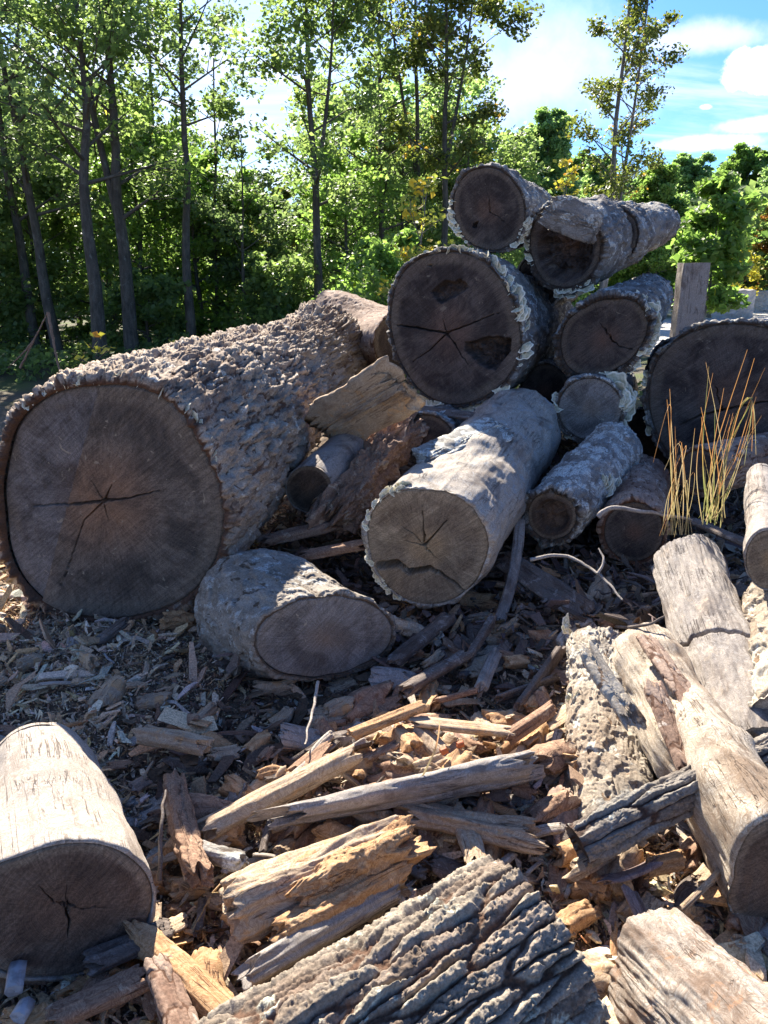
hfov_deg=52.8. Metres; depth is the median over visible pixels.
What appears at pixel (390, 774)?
bark fragment
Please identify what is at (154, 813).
rotten chunk
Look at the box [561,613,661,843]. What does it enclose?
log
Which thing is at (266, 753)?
rotten chunk
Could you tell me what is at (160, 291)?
bush
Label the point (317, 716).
bark fragment
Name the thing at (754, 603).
log
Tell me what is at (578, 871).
wood chunk
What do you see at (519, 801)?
bark fragment
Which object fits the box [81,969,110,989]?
rotten chunk
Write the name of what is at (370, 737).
rotten chunk
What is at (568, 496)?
log
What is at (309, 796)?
wood splinter
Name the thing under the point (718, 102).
sky
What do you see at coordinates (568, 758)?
rotten chunk
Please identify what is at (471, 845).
wood chunk
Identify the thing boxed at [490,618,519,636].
rotten chunk
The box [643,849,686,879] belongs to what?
wood chunk
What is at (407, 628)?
wood billet
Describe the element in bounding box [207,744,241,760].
bark fragment
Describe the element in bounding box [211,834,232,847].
rotten chunk
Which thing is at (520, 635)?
bark fragment
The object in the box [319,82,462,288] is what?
tree
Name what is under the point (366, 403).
wood slab
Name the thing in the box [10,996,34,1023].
stone
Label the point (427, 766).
straw
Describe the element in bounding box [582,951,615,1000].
rotten chunk
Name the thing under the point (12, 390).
ground
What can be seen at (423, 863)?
wood splinter
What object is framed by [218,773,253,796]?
rotten chunk
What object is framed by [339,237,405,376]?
shrub
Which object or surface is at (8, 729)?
rotten chunk
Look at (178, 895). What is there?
rotten chunk
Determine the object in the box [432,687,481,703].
wood billet
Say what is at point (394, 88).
tree
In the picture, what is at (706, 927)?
bark fragment
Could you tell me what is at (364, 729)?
split stick
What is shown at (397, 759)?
bark fragment
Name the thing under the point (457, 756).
rotten chunk
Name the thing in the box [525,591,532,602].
wood splinter
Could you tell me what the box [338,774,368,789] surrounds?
bark fragment
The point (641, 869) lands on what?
bark flake
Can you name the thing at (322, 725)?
rotten chunk
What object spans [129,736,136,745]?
bark fragment
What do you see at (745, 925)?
bark fragment
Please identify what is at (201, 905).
wood splinter
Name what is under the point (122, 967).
rotten chunk
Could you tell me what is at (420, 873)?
bark fragment
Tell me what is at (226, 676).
wood splinter
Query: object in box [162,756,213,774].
bark fragment
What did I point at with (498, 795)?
bark fragment
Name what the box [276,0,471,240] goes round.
tree
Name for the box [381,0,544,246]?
tree
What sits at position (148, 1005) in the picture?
bark fragment
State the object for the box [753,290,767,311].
concrete block
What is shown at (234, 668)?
pile debris
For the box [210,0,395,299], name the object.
tree
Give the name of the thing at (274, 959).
split plank
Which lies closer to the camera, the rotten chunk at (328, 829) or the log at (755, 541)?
the rotten chunk at (328, 829)
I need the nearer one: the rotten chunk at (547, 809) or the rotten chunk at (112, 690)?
the rotten chunk at (547, 809)
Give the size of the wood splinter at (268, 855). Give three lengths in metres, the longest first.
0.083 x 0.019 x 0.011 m
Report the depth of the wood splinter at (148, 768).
2.31 m
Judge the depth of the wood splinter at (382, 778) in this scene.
2.20 m
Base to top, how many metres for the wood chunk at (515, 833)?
0.086 m
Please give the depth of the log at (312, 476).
3.76 m
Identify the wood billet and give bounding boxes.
[386,611,456,665]
[393,615,444,646]
[398,650,473,697]
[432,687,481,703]
[465,613,496,667]
[474,647,501,698]
[493,673,559,703]
[513,646,565,712]
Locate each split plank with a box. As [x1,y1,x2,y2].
[122,918,232,1018]
[231,879,404,990]
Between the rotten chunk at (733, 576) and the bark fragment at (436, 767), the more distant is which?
the rotten chunk at (733, 576)
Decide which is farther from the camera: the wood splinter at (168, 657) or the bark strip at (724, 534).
the bark strip at (724, 534)
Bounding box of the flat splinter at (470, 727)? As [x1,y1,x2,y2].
[408,716,516,737]
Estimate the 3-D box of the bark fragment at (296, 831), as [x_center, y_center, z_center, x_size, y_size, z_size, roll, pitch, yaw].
[-0.199,0.827,2.101,0.187,0.034,0.080,-38,8,-28]
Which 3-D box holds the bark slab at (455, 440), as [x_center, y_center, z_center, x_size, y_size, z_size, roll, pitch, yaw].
[0.379,-0.315,3.540,0.248,0.146,0.642,16,24,42]
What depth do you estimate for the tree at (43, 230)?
14.48 m
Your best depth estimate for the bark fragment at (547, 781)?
2.24 m
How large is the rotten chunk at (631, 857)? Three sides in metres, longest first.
0.176 x 0.120 x 0.092 m
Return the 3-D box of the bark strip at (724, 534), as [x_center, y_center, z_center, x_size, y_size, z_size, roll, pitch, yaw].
[1.445,0.084,3.348,0.092,0.036,0.435,-6,18,-19]
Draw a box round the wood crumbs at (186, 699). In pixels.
[0,569,741,1023]
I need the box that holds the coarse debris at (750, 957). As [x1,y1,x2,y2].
[0,505,767,1023]
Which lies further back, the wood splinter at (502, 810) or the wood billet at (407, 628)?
the wood billet at (407, 628)
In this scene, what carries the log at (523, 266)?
on the log at (471, 329)
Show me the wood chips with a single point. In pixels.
(590, 933)
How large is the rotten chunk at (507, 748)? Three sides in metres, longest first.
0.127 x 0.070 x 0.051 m
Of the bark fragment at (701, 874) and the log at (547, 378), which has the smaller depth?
the bark fragment at (701, 874)
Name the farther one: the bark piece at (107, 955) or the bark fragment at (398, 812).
the bark fragment at (398, 812)
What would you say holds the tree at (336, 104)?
on the ground
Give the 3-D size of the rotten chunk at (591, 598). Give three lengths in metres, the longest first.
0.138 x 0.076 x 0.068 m
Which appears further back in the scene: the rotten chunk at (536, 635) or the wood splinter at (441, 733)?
the rotten chunk at (536, 635)
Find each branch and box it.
[495,518,524,623]
[566,733,767,867]
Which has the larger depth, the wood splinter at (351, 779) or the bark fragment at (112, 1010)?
the wood splinter at (351, 779)
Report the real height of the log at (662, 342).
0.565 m
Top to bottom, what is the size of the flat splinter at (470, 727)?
0.032 m
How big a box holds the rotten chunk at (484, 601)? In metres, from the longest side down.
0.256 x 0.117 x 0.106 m
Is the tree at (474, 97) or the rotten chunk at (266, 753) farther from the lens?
the tree at (474, 97)
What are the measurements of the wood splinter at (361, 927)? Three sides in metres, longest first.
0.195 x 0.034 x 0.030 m
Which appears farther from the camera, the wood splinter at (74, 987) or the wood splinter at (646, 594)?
the wood splinter at (646, 594)
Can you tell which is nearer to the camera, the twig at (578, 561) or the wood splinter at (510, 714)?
the wood splinter at (510, 714)
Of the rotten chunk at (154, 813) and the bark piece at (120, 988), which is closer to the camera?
the bark piece at (120, 988)
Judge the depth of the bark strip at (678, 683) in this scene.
2.28 m
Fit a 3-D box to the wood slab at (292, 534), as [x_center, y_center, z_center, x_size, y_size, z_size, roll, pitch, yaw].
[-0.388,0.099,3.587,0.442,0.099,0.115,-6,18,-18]
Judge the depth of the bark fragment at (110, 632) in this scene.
3.12 m
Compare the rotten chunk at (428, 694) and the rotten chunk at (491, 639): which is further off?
the rotten chunk at (491, 639)
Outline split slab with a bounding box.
[246,750,545,829]
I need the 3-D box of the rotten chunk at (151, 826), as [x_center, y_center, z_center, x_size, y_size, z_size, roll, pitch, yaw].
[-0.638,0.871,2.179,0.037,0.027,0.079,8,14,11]
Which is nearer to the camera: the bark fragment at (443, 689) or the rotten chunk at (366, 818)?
the rotten chunk at (366, 818)
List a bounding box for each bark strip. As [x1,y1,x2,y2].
[420,406,475,420]
[579,640,646,730]
[635,633,690,701]
[644,678,686,770]
[684,515,743,545]
[750,730,767,737]
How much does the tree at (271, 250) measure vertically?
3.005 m
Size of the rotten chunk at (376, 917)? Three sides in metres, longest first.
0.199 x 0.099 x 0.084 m
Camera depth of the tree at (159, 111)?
14.11 m
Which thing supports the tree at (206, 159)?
on the ground
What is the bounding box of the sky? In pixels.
[0,0,767,210]
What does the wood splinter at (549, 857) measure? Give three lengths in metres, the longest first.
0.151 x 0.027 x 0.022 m
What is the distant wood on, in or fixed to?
on the ground
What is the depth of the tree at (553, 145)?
23.20 m
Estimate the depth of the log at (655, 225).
5.42 m
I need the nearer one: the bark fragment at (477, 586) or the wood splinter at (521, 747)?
the wood splinter at (521, 747)
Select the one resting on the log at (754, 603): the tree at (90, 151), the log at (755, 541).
the log at (755, 541)
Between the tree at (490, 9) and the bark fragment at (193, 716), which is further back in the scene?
the tree at (490, 9)
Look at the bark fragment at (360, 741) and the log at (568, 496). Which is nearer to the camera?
the bark fragment at (360, 741)
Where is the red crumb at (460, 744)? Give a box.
[456,740,464,748]
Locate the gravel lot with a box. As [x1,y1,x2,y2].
[573,305,767,350]
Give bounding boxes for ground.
[0,302,767,1023]
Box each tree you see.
[0,0,104,356]
[0,0,111,366]
[0,0,206,353]
[0,0,212,360]
[0,12,105,346]
[0,62,81,308]
[0,95,111,343]
[0,107,190,337]
[0,113,30,325]
[0,160,135,346]
[0,179,72,347]
[7,110,142,338]
[10,81,164,286]
[42,78,214,340]
[65,0,282,337]
[71,0,213,337]
[76,106,262,324]
[126,135,272,337]
[132,151,239,308]
[133,0,269,331]
[166,165,285,324]
[180,87,301,314]
[194,188,303,328]
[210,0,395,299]
[220,250,319,331]
[224,185,313,292]
[252,191,357,302]
[270,71,404,289]
[275,126,418,302]
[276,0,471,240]
[280,82,436,289]
[310,225,422,300]
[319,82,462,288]
[339,76,516,267]
[349,0,489,250]
[375,100,534,268]
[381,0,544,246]
[393,65,540,257]
[426,120,553,267]
[501,106,598,306]
[556,0,690,288]
[565,150,586,187]
[573,153,627,304]
[608,162,699,311]
[621,173,640,200]
[665,169,767,321]
[672,151,716,206]
[712,142,767,192]
[757,167,767,193]
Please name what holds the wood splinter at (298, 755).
on the wood chips
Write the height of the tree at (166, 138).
4.507 m
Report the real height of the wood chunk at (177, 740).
0.062 m
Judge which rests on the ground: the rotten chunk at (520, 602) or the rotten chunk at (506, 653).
the rotten chunk at (520, 602)
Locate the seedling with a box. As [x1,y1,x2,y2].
[74,331,114,362]
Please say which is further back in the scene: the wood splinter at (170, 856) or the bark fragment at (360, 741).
the bark fragment at (360, 741)
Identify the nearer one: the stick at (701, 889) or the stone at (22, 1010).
the stone at (22, 1010)
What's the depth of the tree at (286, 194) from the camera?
18.29 m
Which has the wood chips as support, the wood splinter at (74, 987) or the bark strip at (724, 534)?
the wood splinter at (74, 987)
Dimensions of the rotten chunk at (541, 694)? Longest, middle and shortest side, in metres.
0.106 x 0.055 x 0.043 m
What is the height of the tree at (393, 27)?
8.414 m
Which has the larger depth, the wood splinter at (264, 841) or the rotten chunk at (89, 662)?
the rotten chunk at (89, 662)
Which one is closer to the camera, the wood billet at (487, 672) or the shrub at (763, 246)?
the wood billet at (487, 672)
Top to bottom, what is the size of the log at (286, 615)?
0.640 m
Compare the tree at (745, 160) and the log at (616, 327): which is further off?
the tree at (745, 160)
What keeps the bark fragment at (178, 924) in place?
on the coarse debris at (750, 957)
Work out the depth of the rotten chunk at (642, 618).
3.05 m
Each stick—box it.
[8,312,60,369]
[197,744,362,841]
[347,700,429,739]
[679,867,720,911]
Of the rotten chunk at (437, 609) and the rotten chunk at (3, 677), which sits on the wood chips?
the rotten chunk at (3, 677)
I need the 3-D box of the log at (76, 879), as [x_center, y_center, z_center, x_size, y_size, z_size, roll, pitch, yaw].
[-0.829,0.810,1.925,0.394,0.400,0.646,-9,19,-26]
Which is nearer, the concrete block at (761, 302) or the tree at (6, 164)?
the tree at (6, 164)
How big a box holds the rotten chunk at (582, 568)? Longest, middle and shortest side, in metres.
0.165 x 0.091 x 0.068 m
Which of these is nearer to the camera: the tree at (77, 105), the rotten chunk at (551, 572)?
the rotten chunk at (551, 572)
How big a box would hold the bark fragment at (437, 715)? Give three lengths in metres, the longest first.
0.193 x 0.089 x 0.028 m
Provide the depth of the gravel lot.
24.25 m
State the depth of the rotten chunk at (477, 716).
2.51 m
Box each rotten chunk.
[0,669,8,687]
[0,724,16,736]
[0,978,5,999]
[0,1000,53,1023]
[15,653,44,671]
[22,592,42,611]
[79,651,99,673]
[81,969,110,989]
[85,674,130,712]
[109,959,141,975]
[134,691,172,710]
[143,809,164,823]
[147,823,159,830]
[149,862,172,878]
[150,870,165,893]
[159,609,196,632]
[159,876,182,896]
[162,846,178,864]
[168,877,211,902]
[188,792,232,819]
[191,946,234,1019]
[194,891,221,910]
[201,731,233,746]
[201,824,246,846]
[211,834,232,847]
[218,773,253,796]
[228,933,253,959]
[241,729,274,757]
[249,764,289,790]
[250,679,297,695]
[255,765,288,780]
[256,746,275,762]
[256,941,270,952]
[261,707,278,720]
[268,706,295,727]
[268,826,289,853]
[272,837,297,854]
[293,822,322,849]
[311,819,352,842]
[312,715,335,736]
[323,696,354,717]
[326,672,358,693]
[328,721,337,731]
[341,680,393,722]
[346,753,377,774]
[351,747,372,784]
[352,811,376,823]
[352,911,384,930]
[355,809,392,825]
[366,730,381,743]
[366,756,424,782]
[371,711,388,718]
[375,745,423,762]
[376,732,388,745]
[388,723,427,756]
[396,882,411,898]
[398,601,421,616]
[398,753,418,769]
[406,615,425,625]
[407,646,429,663]
[412,727,451,756]
[412,753,447,774]
[419,679,441,713]
[420,648,445,669]
[433,605,452,612]
[433,803,455,835]
[441,748,471,767]
[456,591,498,610]
[458,736,484,753]
[470,613,507,622]
[470,711,501,740]
[472,795,493,813]
[474,611,490,620]
[481,709,525,724]
[483,843,504,860]
[485,633,499,645]
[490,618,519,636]
[493,738,526,755]
[499,649,513,657]
[502,654,530,668]
[509,784,538,801]
[515,601,527,610]
[519,722,549,749]
[520,788,581,825]
[523,695,537,714]
[525,738,576,774]
[526,626,558,643]
[530,562,561,577]
[533,686,556,708]
[551,838,577,871]
[556,899,601,937]
[563,753,578,769]
[566,877,612,901]
[570,565,596,580]
[576,590,594,600]
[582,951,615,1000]
[587,575,615,609]
[588,874,612,900]
[590,844,643,905]
[597,613,615,627]
[615,899,632,918]
[623,613,635,619]
[631,876,649,894]
[631,891,664,913]
[632,605,654,623]
[663,904,706,925]
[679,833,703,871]
[728,934,746,948]
[730,574,750,584]
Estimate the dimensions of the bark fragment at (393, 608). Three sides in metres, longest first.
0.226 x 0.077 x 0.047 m
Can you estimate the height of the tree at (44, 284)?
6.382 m
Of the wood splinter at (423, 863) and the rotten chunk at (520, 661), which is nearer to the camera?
the wood splinter at (423, 863)
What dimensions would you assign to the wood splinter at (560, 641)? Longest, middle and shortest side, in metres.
0.241 x 0.068 x 0.038 m
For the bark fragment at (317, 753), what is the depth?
2.32 m
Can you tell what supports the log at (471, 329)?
on the log at (439, 424)
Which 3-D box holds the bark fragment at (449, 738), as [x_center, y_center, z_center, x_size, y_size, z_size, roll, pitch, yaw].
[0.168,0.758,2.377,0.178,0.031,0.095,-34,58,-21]
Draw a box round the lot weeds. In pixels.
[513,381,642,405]
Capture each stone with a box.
[4,960,26,996]
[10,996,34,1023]
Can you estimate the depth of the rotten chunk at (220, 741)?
2.46 m
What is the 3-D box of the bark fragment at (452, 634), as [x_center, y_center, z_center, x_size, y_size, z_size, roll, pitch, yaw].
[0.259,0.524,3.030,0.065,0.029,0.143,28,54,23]
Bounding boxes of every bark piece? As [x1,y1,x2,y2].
[44,963,149,1023]
[82,919,174,976]
[143,953,198,1023]
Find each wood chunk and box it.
[130,725,214,755]
[394,802,548,854]
[454,801,485,864]
[501,700,557,744]
[562,856,615,881]
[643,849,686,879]
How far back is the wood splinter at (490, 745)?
2.37 m
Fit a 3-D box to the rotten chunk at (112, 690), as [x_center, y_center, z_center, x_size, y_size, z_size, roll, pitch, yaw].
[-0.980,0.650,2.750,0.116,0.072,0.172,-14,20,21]
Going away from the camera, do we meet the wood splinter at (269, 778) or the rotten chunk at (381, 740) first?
the wood splinter at (269, 778)
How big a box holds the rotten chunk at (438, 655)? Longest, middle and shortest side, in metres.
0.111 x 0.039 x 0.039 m
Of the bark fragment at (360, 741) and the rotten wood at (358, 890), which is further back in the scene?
the bark fragment at (360, 741)
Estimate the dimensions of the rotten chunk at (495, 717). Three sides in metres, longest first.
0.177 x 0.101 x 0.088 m
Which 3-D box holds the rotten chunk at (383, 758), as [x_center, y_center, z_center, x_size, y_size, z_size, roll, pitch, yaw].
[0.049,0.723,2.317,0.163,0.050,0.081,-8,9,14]
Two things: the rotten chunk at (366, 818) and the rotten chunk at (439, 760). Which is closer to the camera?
the rotten chunk at (366, 818)
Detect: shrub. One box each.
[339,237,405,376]
[376,173,454,387]
[551,158,587,196]
[731,250,764,295]
[737,206,767,290]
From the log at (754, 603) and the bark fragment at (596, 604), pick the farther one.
the bark fragment at (596, 604)
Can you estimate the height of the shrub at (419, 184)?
2.474 m
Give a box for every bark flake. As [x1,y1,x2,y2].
[596,856,662,884]
[621,884,646,915]
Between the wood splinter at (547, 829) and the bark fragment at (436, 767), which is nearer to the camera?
the wood splinter at (547, 829)
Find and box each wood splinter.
[0,593,14,599]
[35,681,88,686]
[54,975,86,999]
[63,720,85,726]
[140,661,149,681]
[143,760,154,778]
[150,629,157,638]
[151,852,176,863]
[154,654,175,662]
[168,878,191,889]
[193,896,205,937]
[198,701,217,718]
[222,673,230,679]
[252,852,277,857]
[253,820,263,826]
[258,819,272,852]
[263,774,285,782]
[271,827,288,832]
[272,754,277,764]
[281,750,305,764]
[301,787,317,800]
[310,730,334,752]
[326,739,339,752]
[327,777,342,783]
[332,931,352,942]
[341,772,361,786]
[353,922,370,933]
[376,776,384,782]
[392,621,420,649]
[416,879,440,896]
[420,859,431,868]
[422,653,432,657]
[435,730,444,736]
[440,698,485,707]
[443,684,460,695]
[460,620,464,631]
[479,794,516,814]
[482,741,496,749]
[493,581,529,594]
[493,639,514,677]
[500,851,517,864]
[505,708,514,718]
[516,744,526,752]
[521,669,550,692]
[522,873,541,884]
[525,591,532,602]
[526,860,543,876]
[534,822,565,838]
[544,727,565,742]
[544,848,555,859]
[551,728,562,740]
[556,616,593,647]
[564,883,570,898]
[610,926,617,963]
[612,607,623,613]
[614,579,631,589]
[628,585,636,593]
[635,592,658,600]
[657,617,665,626]
[735,572,748,584]
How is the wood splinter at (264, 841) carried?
on the wood splinter at (279, 830)
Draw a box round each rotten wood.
[162,768,213,889]
[268,860,412,944]
[284,815,436,906]
[305,412,429,537]
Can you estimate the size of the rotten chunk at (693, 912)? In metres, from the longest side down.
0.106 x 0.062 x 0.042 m
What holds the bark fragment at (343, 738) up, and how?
on the ground
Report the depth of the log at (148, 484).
3.19 m
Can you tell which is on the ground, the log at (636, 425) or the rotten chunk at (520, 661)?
the log at (636, 425)
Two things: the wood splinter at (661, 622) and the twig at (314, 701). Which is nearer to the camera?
the twig at (314, 701)
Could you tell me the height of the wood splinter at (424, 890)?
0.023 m
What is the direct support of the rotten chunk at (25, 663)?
on the ground
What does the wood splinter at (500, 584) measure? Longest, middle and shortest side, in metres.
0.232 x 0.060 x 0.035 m
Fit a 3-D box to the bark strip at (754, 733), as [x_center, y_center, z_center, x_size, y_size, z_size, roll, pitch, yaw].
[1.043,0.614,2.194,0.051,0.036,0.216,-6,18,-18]
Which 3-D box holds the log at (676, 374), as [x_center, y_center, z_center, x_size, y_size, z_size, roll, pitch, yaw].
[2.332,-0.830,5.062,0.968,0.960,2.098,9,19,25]
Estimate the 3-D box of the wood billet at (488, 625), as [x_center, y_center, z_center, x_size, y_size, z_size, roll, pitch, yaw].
[0.364,0.485,2.940,0.034,0.091,0.324,8,19,24]
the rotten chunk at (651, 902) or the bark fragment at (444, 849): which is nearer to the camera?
the rotten chunk at (651, 902)
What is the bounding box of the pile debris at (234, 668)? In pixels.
[215,433,750,687]
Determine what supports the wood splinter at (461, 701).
on the wood chips
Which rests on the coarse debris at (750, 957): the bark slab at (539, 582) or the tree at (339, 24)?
the bark slab at (539, 582)
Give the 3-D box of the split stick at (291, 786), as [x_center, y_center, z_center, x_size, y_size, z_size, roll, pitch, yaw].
[-0.282,0.770,2.133,0.495,0.134,0.090,-11,20,-31]
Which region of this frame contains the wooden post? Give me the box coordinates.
[669,263,710,337]
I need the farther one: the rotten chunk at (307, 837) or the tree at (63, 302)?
the tree at (63, 302)
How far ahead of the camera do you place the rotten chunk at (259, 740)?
2.45 m
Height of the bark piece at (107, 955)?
0.043 m
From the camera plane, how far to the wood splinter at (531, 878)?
1.92 m
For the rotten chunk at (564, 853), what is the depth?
1.96 m
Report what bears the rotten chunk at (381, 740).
on the wood chips
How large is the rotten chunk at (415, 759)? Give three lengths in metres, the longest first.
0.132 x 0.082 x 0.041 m
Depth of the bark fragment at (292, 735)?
2.46 m
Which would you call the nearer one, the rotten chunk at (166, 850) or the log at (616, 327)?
the rotten chunk at (166, 850)
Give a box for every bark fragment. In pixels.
[60,636,78,654]
[94,616,129,646]
[94,1002,126,1018]
[103,760,133,770]
[120,796,137,808]
[127,776,152,793]
[127,793,165,828]
[128,995,141,1004]
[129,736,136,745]
[141,991,158,1020]
[153,902,161,921]
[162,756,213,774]
[166,901,191,914]
[167,713,199,729]
[168,912,188,934]
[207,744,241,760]
[214,660,229,669]
[227,783,250,835]
[233,735,250,743]
[246,856,270,864]
[248,938,268,950]
[278,722,320,750]
[283,791,328,839]
[288,741,332,771]
[303,705,360,727]
[304,730,358,752]
[307,706,328,714]
[307,785,322,796]
[336,816,356,825]
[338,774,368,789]
[353,737,373,746]
[362,740,399,763]
[363,776,399,784]
[367,695,401,717]
[368,666,416,692]
[373,586,392,595]
[378,601,399,613]
[382,724,394,731]
[383,897,407,915]
[385,751,414,766]
[385,770,418,778]
[387,808,417,833]
[398,615,417,622]
[403,713,451,725]
[409,864,426,879]
[418,829,436,859]
[419,798,461,855]
[428,853,464,878]
[430,762,441,770]
[437,685,451,693]
[440,631,460,654]
[442,635,469,652]
[442,732,458,744]
[450,741,457,749]
[457,670,470,678]
[460,653,502,677]
[461,797,512,814]
[463,739,491,752]
[466,623,486,646]
[472,580,486,592]
[483,789,512,801]
[502,795,535,807]
[515,632,537,649]
[538,665,568,685]
[539,785,578,845]
[541,830,568,844]
[542,770,563,784]
[544,860,568,901]
[547,704,566,731]
[558,573,579,578]
[588,599,600,618]
[633,560,653,571]
[665,820,691,835]
[671,875,717,906]
[690,862,710,885]
[700,922,714,936]
[724,910,767,952]
[759,922,767,955]
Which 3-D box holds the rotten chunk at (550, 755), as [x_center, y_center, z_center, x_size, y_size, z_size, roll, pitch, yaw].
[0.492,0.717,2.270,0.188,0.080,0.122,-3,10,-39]
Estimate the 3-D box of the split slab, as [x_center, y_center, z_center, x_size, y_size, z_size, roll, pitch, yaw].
[0.047,0.734,2.058,0.823,0.172,0.147,-4,18,-13]
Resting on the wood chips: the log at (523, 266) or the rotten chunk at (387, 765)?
the rotten chunk at (387, 765)
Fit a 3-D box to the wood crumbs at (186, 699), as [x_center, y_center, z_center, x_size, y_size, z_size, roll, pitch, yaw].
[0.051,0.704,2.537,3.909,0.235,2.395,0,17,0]
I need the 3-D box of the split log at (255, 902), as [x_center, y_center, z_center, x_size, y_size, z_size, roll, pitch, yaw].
[-0.161,0.850,1.809,0.446,0.192,0.168,-7,19,-21]
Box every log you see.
[0,300,369,623]
[0,722,155,981]
[194,548,396,681]
[194,854,610,1023]
[219,815,398,944]
[285,434,368,511]
[315,290,404,374]
[361,388,560,608]
[385,244,573,411]
[409,404,463,464]
[447,162,551,253]
[517,258,577,306]
[519,357,568,403]
[521,421,642,548]
[523,194,647,298]
[551,371,637,443]
[552,273,673,377]
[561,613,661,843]
[596,454,670,564]
[608,907,767,1023]
[611,622,767,918]
[616,201,680,260]
[627,406,671,466]
[640,317,767,460]
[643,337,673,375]
[651,533,767,733]
[674,432,767,496]
[741,582,767,708]
[743,463,767,589]
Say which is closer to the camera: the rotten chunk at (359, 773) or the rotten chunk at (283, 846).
the rotten chunk at (283, 846)
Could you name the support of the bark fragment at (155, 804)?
on the ground
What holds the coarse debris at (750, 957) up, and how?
on the ground
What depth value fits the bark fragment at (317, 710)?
2.69 m
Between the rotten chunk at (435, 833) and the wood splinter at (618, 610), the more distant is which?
the wood splinter at (618, 610)
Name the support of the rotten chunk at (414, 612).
on the coarse debris at (750, 957)
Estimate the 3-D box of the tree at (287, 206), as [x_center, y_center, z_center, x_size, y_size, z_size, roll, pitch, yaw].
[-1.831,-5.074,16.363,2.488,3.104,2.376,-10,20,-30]
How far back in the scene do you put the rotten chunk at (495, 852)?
1.96 m
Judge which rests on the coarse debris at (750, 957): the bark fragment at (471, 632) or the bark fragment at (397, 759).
the bark fragment at (471, 632)
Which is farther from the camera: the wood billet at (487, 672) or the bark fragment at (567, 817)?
the wood billet at (487, 672)
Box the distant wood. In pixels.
[3,71,767,300]
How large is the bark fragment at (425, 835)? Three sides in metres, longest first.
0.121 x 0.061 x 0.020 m
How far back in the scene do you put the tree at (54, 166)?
13.63 m
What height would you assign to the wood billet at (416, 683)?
0.085 m
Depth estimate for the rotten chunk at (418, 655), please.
2.94 m
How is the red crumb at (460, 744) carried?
on the rotten chunk at (457, 756)
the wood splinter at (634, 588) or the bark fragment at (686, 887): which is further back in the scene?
the wood splinter at (634, 588)
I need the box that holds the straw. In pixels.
[422,721,439,775]
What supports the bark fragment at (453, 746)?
on the bark fragment
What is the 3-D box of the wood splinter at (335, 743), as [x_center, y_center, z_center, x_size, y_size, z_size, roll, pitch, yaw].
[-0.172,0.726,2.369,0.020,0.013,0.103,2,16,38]
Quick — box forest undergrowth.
[0,328,221,382]
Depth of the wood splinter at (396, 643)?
3.14 m
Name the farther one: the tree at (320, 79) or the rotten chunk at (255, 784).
the tree at (320, 79)
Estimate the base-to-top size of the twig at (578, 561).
0.115 m
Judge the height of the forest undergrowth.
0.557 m
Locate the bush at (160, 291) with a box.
[86,267,195,355]
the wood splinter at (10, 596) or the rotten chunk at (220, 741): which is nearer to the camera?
the rotten chunk at (220, 741)
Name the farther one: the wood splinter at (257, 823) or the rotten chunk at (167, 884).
the wood splinter at (257, 823)
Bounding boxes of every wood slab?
[255,520,342,547]
[297,539,365,560]
[304,355,425,440]
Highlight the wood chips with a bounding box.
[0,481,767,1023]
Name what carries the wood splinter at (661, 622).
on the ground
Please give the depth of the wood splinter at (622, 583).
3.36 m
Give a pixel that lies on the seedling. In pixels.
(96, 350)
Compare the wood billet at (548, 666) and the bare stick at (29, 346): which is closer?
the wood billet at (548, 666)
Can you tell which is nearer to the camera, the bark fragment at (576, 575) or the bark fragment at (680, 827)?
the bark fragment at (680, 827)
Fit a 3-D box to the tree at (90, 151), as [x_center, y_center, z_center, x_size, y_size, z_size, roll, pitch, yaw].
[-6.805,-6.237,17.049,3.320,4.927,3.664,-10,20,-29]
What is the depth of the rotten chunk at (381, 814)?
2.04 m
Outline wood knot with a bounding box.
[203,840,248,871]
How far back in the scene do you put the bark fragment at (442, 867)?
1.92 m
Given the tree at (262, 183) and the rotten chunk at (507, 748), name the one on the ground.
the tree at (262, 183)
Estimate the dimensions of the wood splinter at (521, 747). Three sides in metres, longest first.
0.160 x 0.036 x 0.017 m
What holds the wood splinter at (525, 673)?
on the ground
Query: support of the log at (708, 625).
on the ground
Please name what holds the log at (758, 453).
on the log at (676, 374)
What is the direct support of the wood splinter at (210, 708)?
on the wood chips
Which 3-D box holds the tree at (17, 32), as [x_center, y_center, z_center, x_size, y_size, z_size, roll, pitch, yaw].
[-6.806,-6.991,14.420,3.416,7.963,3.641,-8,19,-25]
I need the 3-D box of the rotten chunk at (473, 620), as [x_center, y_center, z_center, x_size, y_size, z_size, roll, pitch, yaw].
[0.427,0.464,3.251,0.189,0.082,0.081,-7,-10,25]
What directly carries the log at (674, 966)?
on the ground
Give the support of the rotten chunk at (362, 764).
on the wood chips
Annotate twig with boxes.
[157,790,166,880]
[304,681,319,744]
[530,548,622,600]
[596,505,691,521]
[627,616,664,628]
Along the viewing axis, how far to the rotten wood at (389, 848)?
1.76 m
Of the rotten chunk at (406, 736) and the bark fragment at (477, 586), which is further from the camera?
the bark fragment at (477, 586)
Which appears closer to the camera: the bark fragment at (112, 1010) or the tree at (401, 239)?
the bark fragment at (112, 1010)
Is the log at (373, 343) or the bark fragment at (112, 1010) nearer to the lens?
the bark fragment at (112, 1010)
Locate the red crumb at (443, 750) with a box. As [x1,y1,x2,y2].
[439,746,448,754]
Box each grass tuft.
[653,401,694,536]
[696,352,761,527]
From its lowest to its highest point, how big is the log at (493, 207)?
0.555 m
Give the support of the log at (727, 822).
on the ground
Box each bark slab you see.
[411,417,513,463]
[495,551,595,619]
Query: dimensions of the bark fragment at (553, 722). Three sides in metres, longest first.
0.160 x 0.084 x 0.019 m
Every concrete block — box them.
[706,289,756,317]
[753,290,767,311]

